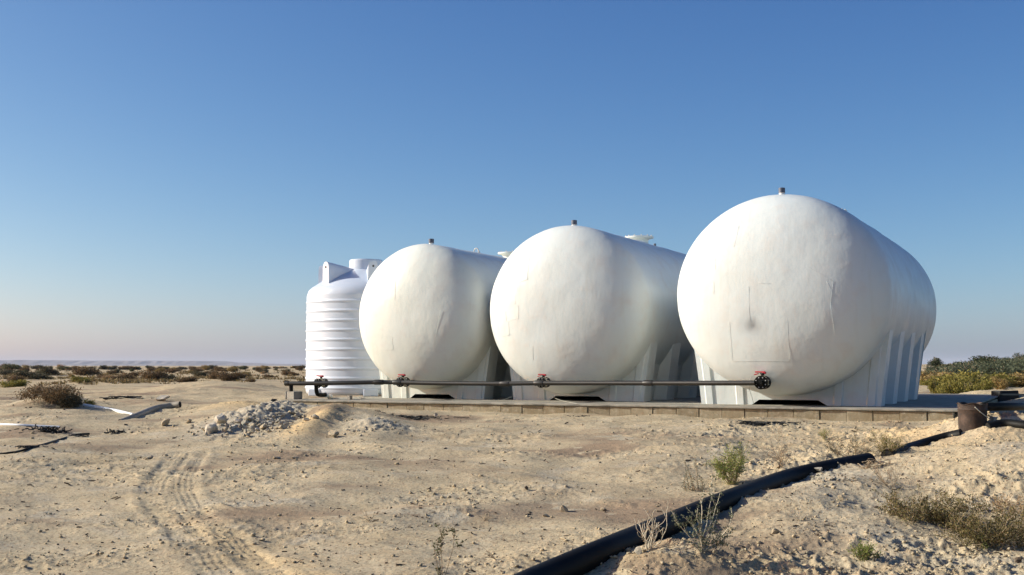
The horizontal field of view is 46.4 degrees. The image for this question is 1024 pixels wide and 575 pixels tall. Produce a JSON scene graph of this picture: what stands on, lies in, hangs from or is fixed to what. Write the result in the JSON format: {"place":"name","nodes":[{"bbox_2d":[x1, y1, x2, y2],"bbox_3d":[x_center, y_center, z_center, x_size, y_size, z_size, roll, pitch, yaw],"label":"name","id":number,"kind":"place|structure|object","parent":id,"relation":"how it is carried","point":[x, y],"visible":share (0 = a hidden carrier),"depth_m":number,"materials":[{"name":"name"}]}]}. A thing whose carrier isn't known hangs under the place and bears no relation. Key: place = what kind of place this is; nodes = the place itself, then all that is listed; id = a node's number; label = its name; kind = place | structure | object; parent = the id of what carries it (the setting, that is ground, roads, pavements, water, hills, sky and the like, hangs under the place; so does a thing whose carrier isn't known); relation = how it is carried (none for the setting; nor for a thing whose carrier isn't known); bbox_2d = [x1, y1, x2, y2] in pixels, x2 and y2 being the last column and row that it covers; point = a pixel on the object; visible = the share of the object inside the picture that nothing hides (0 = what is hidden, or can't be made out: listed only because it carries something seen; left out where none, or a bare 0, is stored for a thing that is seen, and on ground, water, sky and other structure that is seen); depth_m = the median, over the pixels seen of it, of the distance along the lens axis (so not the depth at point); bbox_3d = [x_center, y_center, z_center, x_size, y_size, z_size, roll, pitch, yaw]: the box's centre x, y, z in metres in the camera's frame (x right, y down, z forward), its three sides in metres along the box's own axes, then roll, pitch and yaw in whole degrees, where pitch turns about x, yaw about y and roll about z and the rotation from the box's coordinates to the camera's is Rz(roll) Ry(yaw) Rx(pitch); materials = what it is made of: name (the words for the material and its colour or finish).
{"place":"outdoors","nodes":[
{"label":"outdoors","id":0,"kind":"place"},
{"bbox_2d":[0,360,305,365],"bbox_3d":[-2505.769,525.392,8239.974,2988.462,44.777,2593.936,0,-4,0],"label":"hills","id":1,"kind":"structure","parent":0,"point":[107,363],"depth_m":7197.09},
{"bbox_2d":[0,364,1023,574],"bbox_3d":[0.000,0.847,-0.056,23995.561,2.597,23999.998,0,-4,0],"label":"ground","id":2,"kind":"structure","parent":0,"point":[300,496],"depth_m":11.17,"materials":[{"name":"sand"}]},
{"bbox_2d":[0,369,12,374],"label":"desert shrub","id":3,"kind":"object","parent":2,"relation":"on","point":[5,371],"visible":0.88,"depth_m":130.26,"materials":[{"name":"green plant"}]},
{"bbox_2d":[0,362,20,371],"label":"desert shrub","id":4,"kind":"object","parent":2,"relation":"on","point":[11,366],"visible":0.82,"depth_m":148.64,"materials":[{"name":"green plant"}]},
{"bbox_2d":[0,379,31,387],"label":"desert shrub","id":5,"kind":"object","parent":2,"relation":"on","point":[17,383],"visible":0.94,"depth_m":51.76,"materials":[{"name":"green plant"}]},
{"bbox_2d":[6,374,25,380],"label":"desert shrub","id":6,"kind":"object","parent":2,"relation":"on","point":[14,377],"visible":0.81,"depth_m":65.35,"materials":[{"name":"brown plant"}]},
{"bbox_2d":[0,423,59,426],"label":"white pipe","id":7,"kind":"object","parent":2,"relation":"on","point":[11,424],"visible":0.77,"depth_m":17.53,"materials":[{"name":"plastic"}]},
{"bbox_2d":[15,445,47,447],"bbox_3d":[-5.837,1.938,14.548,0.414,0.035,0.194,0,-4,0],"label":"brush tangle","id":8,"kind":"object","parent":2,"relation":"on","point":[26,446],"visible":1,"depth_m":14.53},
{"bbox_2d":[12,369,51,379],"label":"desert shrub","id":9,"kind":"object","parent":2,"relation":"on","point":[33,375],"visible":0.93,"depth_m":79.32,"materials":[{"name":"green plant"}]},
{"bbox_2d":[6,382,83,403],"bbox_3d":[-8.159,1.883,20.917,1.292,0.488,1.224,1,-4,-20],"label":"dry bush","id":10,"kind":"object","parent":2,"relation":"on","point":[50,396],"visible":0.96,"depth_m":20.80,"materials":[{"name":"brown plant"}]},
{"bbox_2d":[0,433,89,453],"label":"black hose","id":11,"kind":"object","parent":2,"relation":"on","point":[28,448],"visible":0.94,"depth_m":14.70,"materials":[{"name":"plastic"}]},
{"bbox_2d":[22,424,72,433],"bbox_3d":[-6.590,1.999,16.878,0.686,0.141,0.307,0,-4,0],"label":"brush tangle","id":12,"kind":"object","parent":2,"relation":"on","point":[51,430],"visible":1,"depth_m":16.88,"materials":[{"name":"plant"}]},
{"bbox_2d":[38,366,59,374],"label":"desert shrub","id":13,"kind":"object","parent":2,"relation":"on","point":[46,369],"visible":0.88,"depth_m":106.56,"materials":[{"name":"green plant"}]},
{"bbox_2d":[56,366,72,370],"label":"desert shrub","id":14,"kind":"object","parent":2,"relation":"on","point":[64,367],"visible":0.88,"depth_m":211.58,"materials":[{"name":"brown plant"}]},
{"bbox_2d":[53,393,87,408],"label":"dry bush","id":15,"kind":"object","parent":2,"relation":"on","point":[71,402],"visible":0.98,"depth_m":20.70,"materials":[{"name":"brown plant"}]},
{"bbox_2d":[69,375,91,382],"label":"desert shrub","id":16,"kind":"object","parent":2,"relation":"on","point":[78,378],"visible":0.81,"depth_m":60.91,"materials":[{"name":"green plant"}]},
{"bbox_2d":[69,366,103,375],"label":"desert shrub","id":17,"kind":"object","parent":2,"relation":"on","point":[83,370],"visible":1,"depth_m":108.23,"materials":[{"name":"brown plant"}]},
{"bbox_2d":[83,399,95,404],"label":"weed","id":18,"kind":"object","parent":2,"relation":"on","point":[90,402],"visible":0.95,"depth_m":21.36,"materials":[{"name":"green plant"}]},
{"bbox_2d":[83,404,133,414],"bbox_3d":[-6.806,2.089,20.421,0.282,0.162,2.294,3,-5,-39],"label":"white pipe","id":19,"kind":"object","parent":2,"relation":"on","point":[115,410],"visible":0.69,"depth_m":20.85,"materials":[{"name":"plastic"}]},
{"bbox_2d":[101,375,116,379],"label":"desert shrub","id":20,"kind":"object","parent":2,"relation":"on","point":[111,376],"visible":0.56,"depth_m":69.84,"materials":[{"name":"brown plant"}]},
{"bbox_2d":[104,428,125,433],"bbox_3d":[-5.634,2.042,16.977,0.318,0.082,0.146,0,-4,0],"label":"brush tangle","id":21,"kind":"object","parent":2,"relation":"on","point":[113,431],"visible":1,"depth_m":16.96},
{"bbox_2d":[99,396,141,399],"bbox_3d":[-7.709,2.209,23.977,1.075,0.074,0.305,0,-4,0],"label":"brush tangle","id":22,"kind":"object","parent":2,"relation":"on","point":[115,397],"visible":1,"depth_m":23.92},
{"bbox_2d":[115,372,137,379],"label":"desert shrub","id":23,"kind":"object","parent":2,"relation":"on","point":[122,376],"visible":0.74,"depth_m":70.37,"materials":[{"name":"brown plant"}]},
{"bbox_2d":[119,401,181,419],"bbox_3d":[-6.122,2.087,19.855,0.412,0.333,2.226,0,-4,7],"label":"grey pipe","id":24,"kind":"object","parent":2,"relation":"on","point":[177,404],"visible":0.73,"depth_m":20.45,"materials":[{"name":"plastic"}]},
{"bbox_2d":[138,369,171,379],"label":"desert shrub","id":25,"kind":"object","parent":2,"relation":"on","point":[151,374],"visible":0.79,"depth_m":69.83,"materials":[{"name":"brown plant"}]},
{"bbox_2d":[156,395,169,400],"bbox_3d":[-6.822,2.158,23.388,0.241,0.107,0.258,-1,-4,9],"label":"stone","id":26,"kind":"object","parent":2,"relation":"on","point":[163,397],"visible":1,"depth_m":23.31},
{"bbox_2d":[161,418,169,425],"bbox_3d":[-5.179,2.009,17.829,0.133,0.126,0.142,0,-7,-34],"label":"stone","id":27,"kind":"object","parent":2,"relation":"on","point":[165,421],"visible":1,"depth_m":17.78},
{"bbox_2d":[164,368,181,372],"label":"desert shrub","id":28,"kind":"object","parent":2,"relation":"on","point":[170,370],"visible":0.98,"depth_m":149.08,"materials":[{"name":"brown plant"}]},
{"bbox_2d":[173,376,197,381],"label":"desert shrub","id":29,"kind":"object","parent":2,"relation":"on","point":[187,379],"visible":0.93,"depth_m":65.28,"materials":[{"name":"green plant"}]},
{"bbox_2d":[190,370,206,376],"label":"desert shrub","id":30,"kind":"object","parent":2,"relation":"on","point":[198,373],"visible":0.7,"depth_m":92.18,"materials":[{"name":"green plant"}]},
{"bbox_2d":[205,423,217,433],"bbox_3d":[-4.125,1.950,16.397,0.166,0.177,0.206,0,-4,3],"label":"stone","id":31,"kind":"object","parent":2,"relation":"on","point":[211,428],"visible":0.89,"depth_m":16.32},
{"bbox_2d":[207,372,218,378],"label":"desert shrub","id":32,"kind":"object","parent":2,"relation":"on","point":[210,375],"visible":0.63,"depth_m":71.78,"materials":[{"name":"brown plant"}]},
{"bbox_2d":[214,413,226,423],"bbox_3d":[-4.088,1.833,16.748,0.186,0.156,0.160,-4,-5,44],"label":"stone","id":33,"kind":"object","parent":2,"relation":"on","point":[220,418],"visible":1,"depth_m":16.70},
{"bbox_2d":[226,366,238,371],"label":"desert shrub","id":34,"kind":"object","parent":2,"relation":"on","point":[231,369],"visible":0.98,"depth_m":164.03,"materials":[{"name":"plant"}]},
{"bbox_2d":[213,371,252,380],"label":"desert shrub","id":35,"kind":"object","parent":2,"relation":"on","point":[227,376],"visible":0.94,"depth_m":69.71,"materials":[{"name":"brown plant"}]},
{"bbox_2d":[328,430,338,436],"bbox_3d":[-2.360,1.926,15.777,0.152,0.093,0.145,-3,-5,38],"label":"stone","id":36,"kind":"object","parent":2,"relation":"on","point":[333,433],"visible":1,"depth_m":15.74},
{"bbox_2d":[375,410,468,419],"bbox_3d":[-1.490,2.016,18.935,1.625,0.146,0.562,0,-4,0],"label":"brush tangle","id":37,"kind":"object","parent":2,"relation":"on","point":[417,417],"visible":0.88,"depth_m":18.85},
{"bbox_2d":[432,523,466,574],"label":"slender plant","id":38,"kind":"object","parent":2,"relation":"on","point":[441,545],"visible":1,"depth_m":7.55,"materials":[{"name":"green plant"}]},
{"bbox_2d":[0,365,927,384],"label":"scrub","id":39,"kind":"object","parent":2,"relation":"on","point":[96,379],"visible":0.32,"depth_m":70.56,"materials":[{"name":"brown plant"}]},
{"bbox_2d":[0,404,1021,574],"bbox_3d":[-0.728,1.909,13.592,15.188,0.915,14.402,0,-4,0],"label":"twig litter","id":40,"kind":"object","parent":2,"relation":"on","point":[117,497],"visible":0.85,"depth_m":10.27,"materials":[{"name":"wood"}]},
{"bbox_2d":[560,504,567,511],"bbox_3d":[0.446,1.905,10.259,0.074,0.080,0.056,8,-16,-10],"label":"stone","id":41,"kind":"object","parent":2,"relation":"on","point":[563,508],"visible":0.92,"depth_m":10.24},
{"bbox_2d":[634,546,641,554],"bbox_3d":[0.835,1.746,7.916,0.054,0.071,0.073,4,6,-1],"label":"stone","id":42,"kind":"object","parent":2,"relation":"on","point":[638,550],"visible":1,"depth_m":7.89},
{"bbox_2d":[285,393,997,420],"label":"tank platform","id":43,"kind":"structure","parent":2,"relation":"on","point":[929,407],"depth_m":20.09,"materials":[{"name":"concrete"}]},
{"bbox_2d":[285,391,301,398],"bbox_3d":[-4.229,2.087,23.154,0.288,0.159,0.214,-3,-5,43],"label":"concrete block","id":44,"kind":"object","parent":43,"relation":"on","point":[293,394],"depth_m":23.08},
{"bbox_2d":[284,380,755,390],"bbox_3d":[-0.170,1.749,21.166,9.306,0.267,0.574,-2,-4,28],"label":"header pipe","id":45,"kind":"object","parent":44,"relation":"on","point":[290,384],"visible":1,"depth_m":21.23,"materials":[{"name":"black plastic"}]},
{"bbox_2d":[314,375,327,387],"bbox_3d":[-3.680,1.821,23.131,0.211,0.244,0.450,-2,-4,25],"label":"valve","id":46,"kind":"object","parent":45,"relation":"attached to","point":[321,378],"visible":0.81,"depth_m":23.06,"materials":[{"name":"black metal"}]},
{"bbox_2d":[396,374,414,386],"bbox_3d":[-2.006,1.772,22.779,0.211,0.244,0.690,-2,-4,25],"label":"valve","id":47,"kind":"object","parent":45,"relation":"attached to","point":[402,377],"visible":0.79,"depth_m":22.60,"materials":[{"name":"black plastic"}]},
{"bbox_2d":[537,374,550,387],"bbox_3d":[0.599,1.667,21.366,0.211,0.244,0.596,-2,-4,25],"label":"valve","id":48,"kind":"object","parent":45,"relation":"attached to","point":[543,377],"visible":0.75,"depth_m":21.22,"materials":[{"name":"black plastic"}]},
{"bbox_2d":[314,385,332,397],"bbox_3d":[-3.663,2.053,23.508,0.197,0.312,1.194,0,-4,5],"label":"outlet elbow","id":49,"kind":"object","parent":43,"relation":"on","point":[325,394],"visible":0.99,"depth_m":23.08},
{"bbox_2d":[305,259,382,395],"bbox_3d":[-3.260,0.878,26.581,2.636,3.010,2.673,0,-4,0],"label":"upright tank","id":50,"kind":"object","parent":43,"relation":"on","point":[335,349],"visible":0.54,"depth_m":25.43,"materials":[{"name":"plastic"}]},
{"bbox_2d":[359,239,512,398],"bbox_3d":[-0.482,0.730,25.961,2.851,3.225,7.057,-2,-4,25],"label":"water tank","id":51,"kind":"object","parent":43,"relation":"on","point":[424,312],"visible":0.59,"depth_m":22.88,"materials":[{"name":"plastic"}]},
{"bbox_2d":[490,220,700,401],"bbox_3d":[2.336,0.546,24.600,3.173,3.415,7.401,-2,-4,25],"label":"water tank","id":52,"kind":"object","parent":43,"relation":"on","point":[573,301],"visible":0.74,"depth_m":21.47,"materials":[{"name":"plastic"}]},
{"bbox_2d":[677,187,935,405],"bbox_3d":[5.706,0.245,22.213,3.512,3.705,7.634,-2,-4,25],"label":"water tank","id":53,"kind":"object","parent":43,"relation":"on","point":[797,297],"visible":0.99,"depth_m":18.98,"materials":[{"name":"plastic"}]},
{"bbox_2d":[754,371,770,388],"bbox_3d":[3.971,1.472,18.958,0.246,0.284,0.439,-2,-4,25],"label":"valve","id":54,"kind":"object","parent":53,"relation":"attached to","point":[763,381],"visible":1,"depth_m":18.82,"materials":[{"name":"black metal"}]},
{"bbox_2d":[991,390,1018,401],"bbox_3d":[10.593,2.378,25.650,0.476,0.345,0.379,0,-4,0],"label":"black box","id":55,"kind":"object","parent":43,"relation":"on","point":[1000,398],"visible":0.53,"depth_m":25.47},
{"bbox_2d":[634,505,667,549],"bbox_3d":[0.940,1.606,8.040,0.222,0.326,0.424,-1,-4,10],"label":"twiggy plant","id":56,"kind":"object","parent":2,"relation":"on","point":[651,535],"visible":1,"depth_m":8.06,"materials":[{"name":"beige plant"}]},
{"bbox_2d":[513,453,875,574],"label":"black pipe","id":57,"kind":"object","parent":2,"relation":"on","point":[586,558],"visible":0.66,"depth_m":8.89,"materials":[{"name":"plastic"}]},
{"bbox_2d":[680,455,712,490],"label":"spiky plant","id":58,"kind":"object","parent":2,"relation":"on","point":[694,487],"visible":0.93,"depth_m":11.10,"materials":[{"name":"grey plant"}]},
{"bbox_2d":[668,475,734,551],"bbox_3d":[1.269,1.517,7.925,0.433,0.524,0.301,1,-4,-21],"label":"sprig plant","id":59,"kind":"object","parent":2,"relation":"on","point":[702,540],"visible":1,"depth_m":7.94,"materials":[{"name":"grey plant"}]},
{"bbox_2d":[706,436,752,484],"bbox_3d":[2.071,1.670,11.415,0.402,0.501,0.655,-1,-4,21],"label":"bush","id":60,"kind":"object","parent":2,"relation":"on","point":[727,467],"visible":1,"depth_m":11.37,"materials":[{"name":"green plant"}]},
{"bbox_2d":[736,420,825,425],"bbox_3d":[3.839,1.942,17.085,1.358,0.084,0.523,0,-4,0],"label":"brush tangle","id":61,"kind":"object","parent":2,"relation":"on","point":[757,423],"visible":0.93,"depth_m":17.07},
{"bbox_2d":[747,426,815,467],"bbox_3d":[2.686,1.581,11.909,0.682,0.425,0.417,-1,-4,21],"label":"dry bush","id":62,"kind":"object","parent":2,"relation":"on","point":[781,456],"visible":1,"depth_m":11.90,"materials":[{"name":"beige plant"}]},
{"bbox_2d":[788,499,809,520],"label":"dry stalks","id":63,"kind":"object","parent":2,"relation":"on","point":[799,514],"visible":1,"depth_m":9.10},
{"bbox_2d":[816,426,830,439],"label":"weed","id":64,"kind":"object","parent":2,"relation":"on","point":[823,434],"visible":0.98,"depth_m":14.53,"materials":[{"name":"beige plant"}]},
{"bbox_2d":[822,426,876,455],"bbox_3d":[3.589,1.634,12.637,0.587,0.332,0.611,0,-4,0],"label":"bush","id":65,"kind":"object","parent":2,"relation":"on","point":[850,447],"visible":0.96,"depth_m":12.65,"materials":[{"name":"beige plant"}]},
{"bbox_2d":[846,537,884,561],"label":"weed","id":66,"kind":"object","parent":2,"relation":"on","point":[866,550],"visible":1,"depth_m":8.13,"materials":[{"name":"green plant"}]},
{"bbox_2d":[846,455,893,467],"bbox_3d":[3.463,1.684,11.535,0.471,0.129,0.142,0,-4,0],"label":"brush tangle","id":67,"kind":"object","parent":2,"relation":"on","point":[868,463],"visible":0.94,"depth_m":11.53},
{"bbox_2d":[861,455,909,485],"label":"dry stalks","id":68,"kind":"object","parent":2,"relation":"on","point":[878,475],"visible":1,"depth_m":10.46,"materials":[{"name":"beige plant"}]},
{"bbox_2d":[865,429,906,452],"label":"bush","id":69,"kind":"object","parent":2,"relation":"on","point":[892,445],"visible":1,"depth_m":12.47,"materials":[{"name":"green plant"}]},
{"bbox_2d":[872,483,968,525],"bbox_3d":[3.214,1.718,9.410,0.801,0.353,0.712,0,-4,0],"label":"sprawling shrub","id":70,"kind":"object","parent":2,"relation":"on","point":[923,506],"visible":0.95,"depth_m":9.29,"materials":[{"name":"brown plant"}]},
{"bbox_2d":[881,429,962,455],"bbox_3d":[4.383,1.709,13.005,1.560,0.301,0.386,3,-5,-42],"label":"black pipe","id":71,"kind":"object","parent":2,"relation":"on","point":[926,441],"visible":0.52,"depth_m":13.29,"materials":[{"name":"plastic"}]},
{"bbox_2d":[919,376,939,385],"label":"desert shrub","id":72,"kind":"object","parent":2,"relation":"on","point":[924,382],"visible":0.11,"depth_m":49.75,"materials":[{"name":"green plant"}]},
{"bbox_2d":[927,376,939,393],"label":"desert shrub","id":73,"kind":"object","parent":2,"relation":"on","point":[932,387],"visible":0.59,"depth_m":35.02,"materials":[{"name":"green plant"}]},
{"bbox_2d":[927,357,943,366],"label":"thicket tree","id":74,"kind":"object","parent":2,"relation":"on","point":[934,362],"visible":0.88,"depth_m":132.75,"materials":[{"name":"green plant"}]},
{"bbox_2d":[920,372,951,381],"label":"desert shrub","id":75,"kind":"object","parent":2,"relation":"on","point":[927,377],"visible":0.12,"depth_m":54.62,"materials":[{"name":"plant"}]},
{"bbox_2d":[925,366,949,371],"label":"desert shrub","id":76,"kind":"object","parent":2,"relation":"on","point":[931,368],"visible":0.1,"depth_m":87.88,"materials":[{"name":"green plant"}]},
{"bbox_2d":[920,370,959,377],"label":"desert shrub","id":77,"kind":"object","parent":2,"relation":"on","point":[929,374],"visible":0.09,"depth_m":57.18,"materials":[{"name":"plant"}]},
{"bbox_2d":[924,367,957,374],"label":"desert shrub","id":78,"kind":"object","parent":2,"relation":"on","point":[945,370],"visible":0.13,"depth_m":75.37,"materials":[{"name":"green plant"}]},
{"bbox_2d":[936,378,965,393],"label":"desert shrub","id":79,"kind":"object","parent":2,"relation":"on","point":[954,388],"visible":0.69,"depth_m":31.21,"materials":[{"name":"green plant"}]},
{"bbox_2d":[923,508,979,529],"bbox_3d":[3.424,1.797,9.245,0.369,0.188,0.384,3,-5,-34],"label":"sprawling shrub","id":80,"kind":"object","parent":2,"relation":"on","point":[943,523],"visible":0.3,"depth_m":9.19,"materials":[{"name":"brown plant"}]},
{"bbox_2d":[945,361,976,366],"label":"desert shrub","id":81,"kind":"object","parent":2,"relation":"on","point":[960,363],"visible":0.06,"depth_m":85.66,"materials":[{"name":"green plant"}]},
{"bbox_2d":[932,374,991,385],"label":"desert shrub","id":82,"kind":"object","parent":2,"relation":"on","point":[942,378],"visible":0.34,"depth_m":45.70,"materials":[{"name":"green plant"}]},
{"bbox_2d":[943,364,984,373],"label":"desert shrub","id":83,"kind":"object","parent":2,"relation":"on","point":[965,369],"visible":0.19,"depth_m":71.66,"materials":[{"name":"green plant"}]},
{"bbox_2d":[956,376,971,385],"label":"desert shrub","id":84,"kind":"object","parent":2,"relation":"on","point":[968,380],"visible":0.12,"depth_m":40.71,"materials":[{"name":"green plant"}]},
{"bbox_2d":[947,490,990,512],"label":"sprawling shrub","id":85,"kind":"object","parent":2,"relation":"on","point":[974,506],"visible":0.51,"depth_m":9.66,"materials":[{"name":"beige plant"}]},
{"bbox_2d":[957,381,986,393],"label":"desert shrub","id":86,"kind":"object","parent":2,"relation":"on","point":[970,387],"visible":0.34,"depth_m":33.69,"materials":[{"name":"green plant"}]},
{"bbox_2d":[957,402,990,431],"bbox_3d":[5.211,1.481,13.504,0.333,0.367,0.349,1,-4,-17],"label":"rusty bucket","id":87,"kind":"object","parent":2,"relation":"on","point":[971,416],"visible":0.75,"depth_m":13.38,"materials":[{"name":"metal"}]},
{"bbox_2d":[934,495,1023,551],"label":"sprawling shrub","id":88,"kind":"object","parent":2,"relation":"on","point":[971,528],"visible":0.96,"depth_m":8.65,"materials":[{"name":"green plant"}]},
{"bbox_2d":[945,368,1019,384],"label":"desert shrub","id":89,"kind":"object","parent":2,"relation":"on","point":[967,374],"visible":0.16,"depth_m":46.79,"materials":[{"name":"green plant"}]},
{"bbox_2d":[968,355,997,362],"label":"thicket tree","id":90,"kind":"object","parent":2,"relation":"on","point":[976,358],"visible":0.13,"depth_m":128.58,"materials":[{"name":"green plant"}]},
{"bbox_2d":[977,534,989,549],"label":"weed","id":91,"kind":"object","parent":2,"relation":"on","point":[984,544],"visible":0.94,"depth_m":8.59,"materials":[{"name":"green plant"}]},
{"bbox_2d":[975,378,996,389],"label":"desert shrub","id":92,"kind":"object","parent":2,"relation":"on","point":[988,385],"visible":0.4,"depth_m":35.48,"materials":[{"name":"green plant"}]},
{"bbox_2d":[976,356,999,363],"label":"thicket tree","id":93,"kind":"object","parent":2,"relation":"on","point":[989,359],"visible":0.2,"depth_m":103.22,"materials":[{"name":"green plant"}]},
{"bbox_2d":[977,365,1020,376],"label":"desert shrub","id":94,"kind":"object","parent":2,"relation":"on","point":[1010,367],"visible":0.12,"depth_m":68.94,"materials":[{"name":"green plant"}]},
{"bbox_2d":[977,363,1023,374],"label":"desert shrub","id":95,"kind":"object","parent":2,"relation":"on","point":[995,368],"visible":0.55,"depth_m":68.43,"materials":[{"name":"green plant"}]},
{"bbox_2d":[991,377,1010,389],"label":"desert shrub","id":96,"kind":"object","parent":2,"relation":"on","point":[1001,383],"visible":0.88,"depth_m":42.93,"materials":[{"name":"plant"}]},
{"bbox_2d":[980,402,1023,410],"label":"dark pipe","id":97,"kind":"object","parent":2,"relation":"on","point":[1004,406],"visible":0.75,"depth_m":14.46,"materials":[{"name":"black plastic"}]},
{"bbox_2d":[983,359,1021,366],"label":"desert shrub","id":98,"kind":"object","parent":2,"relation":"on","point":[1004,361],"visible":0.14,"depth_m":78.33,"materials":[{"name":"green plant"}]},
{"bbox_2d":[985,419,1023,428],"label":"black pipe","id":99,"kind":"object","parent":2,"relation":"on","point":[1007,422],"visible":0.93,"depth_m":13.21,"materials":[{"name":"plastic"}]},
{"bbox_2d":[985,493,1023,513],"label":"sprawling shrub","id":100,"kind":"object","parent":2,"relation":"on","point":[1008,503],"visible":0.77,"depth_m":9.49,"materials":[{"name":"beige plant"}]},
{"bbox_2d":[991,370,1023,386],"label":"desert shrub","id":101,"kind":"object","parent":2,"relation":"on","point":[1018,375],"visible":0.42,"depth_m":47.88,"materials":[{"name":"plant"}]},
{"bbox_2d":[1008,372,1023,386],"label":"desert shrub","id":102,"kind":"object","parent":2,"relation":"on","point":[1018,384],"visible":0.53,"depth_m":47.97,"materials":[{"name":"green plant"}]},
{"bbox_2d":[1009,352,1023,359],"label":"thicket tree","id":103,"kind":"object","parent":2,"relation":"on","point":[1017,355],"visible":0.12,"depth_m":131.69,"materials":[{"name":"green plant"}]},
{"bbox_2d":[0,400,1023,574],"bbox_3d":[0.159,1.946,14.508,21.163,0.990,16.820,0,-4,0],"label":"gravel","id":104,"kind":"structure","parent":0,"point":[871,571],"depth_m":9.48,"materials":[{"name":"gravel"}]},
{"bbox_2d":[0,0,1023,363],"label":"sky","id":105,"kind":"structure","parent":0,"point":[178,178],"materials":[{"name":"blue"}]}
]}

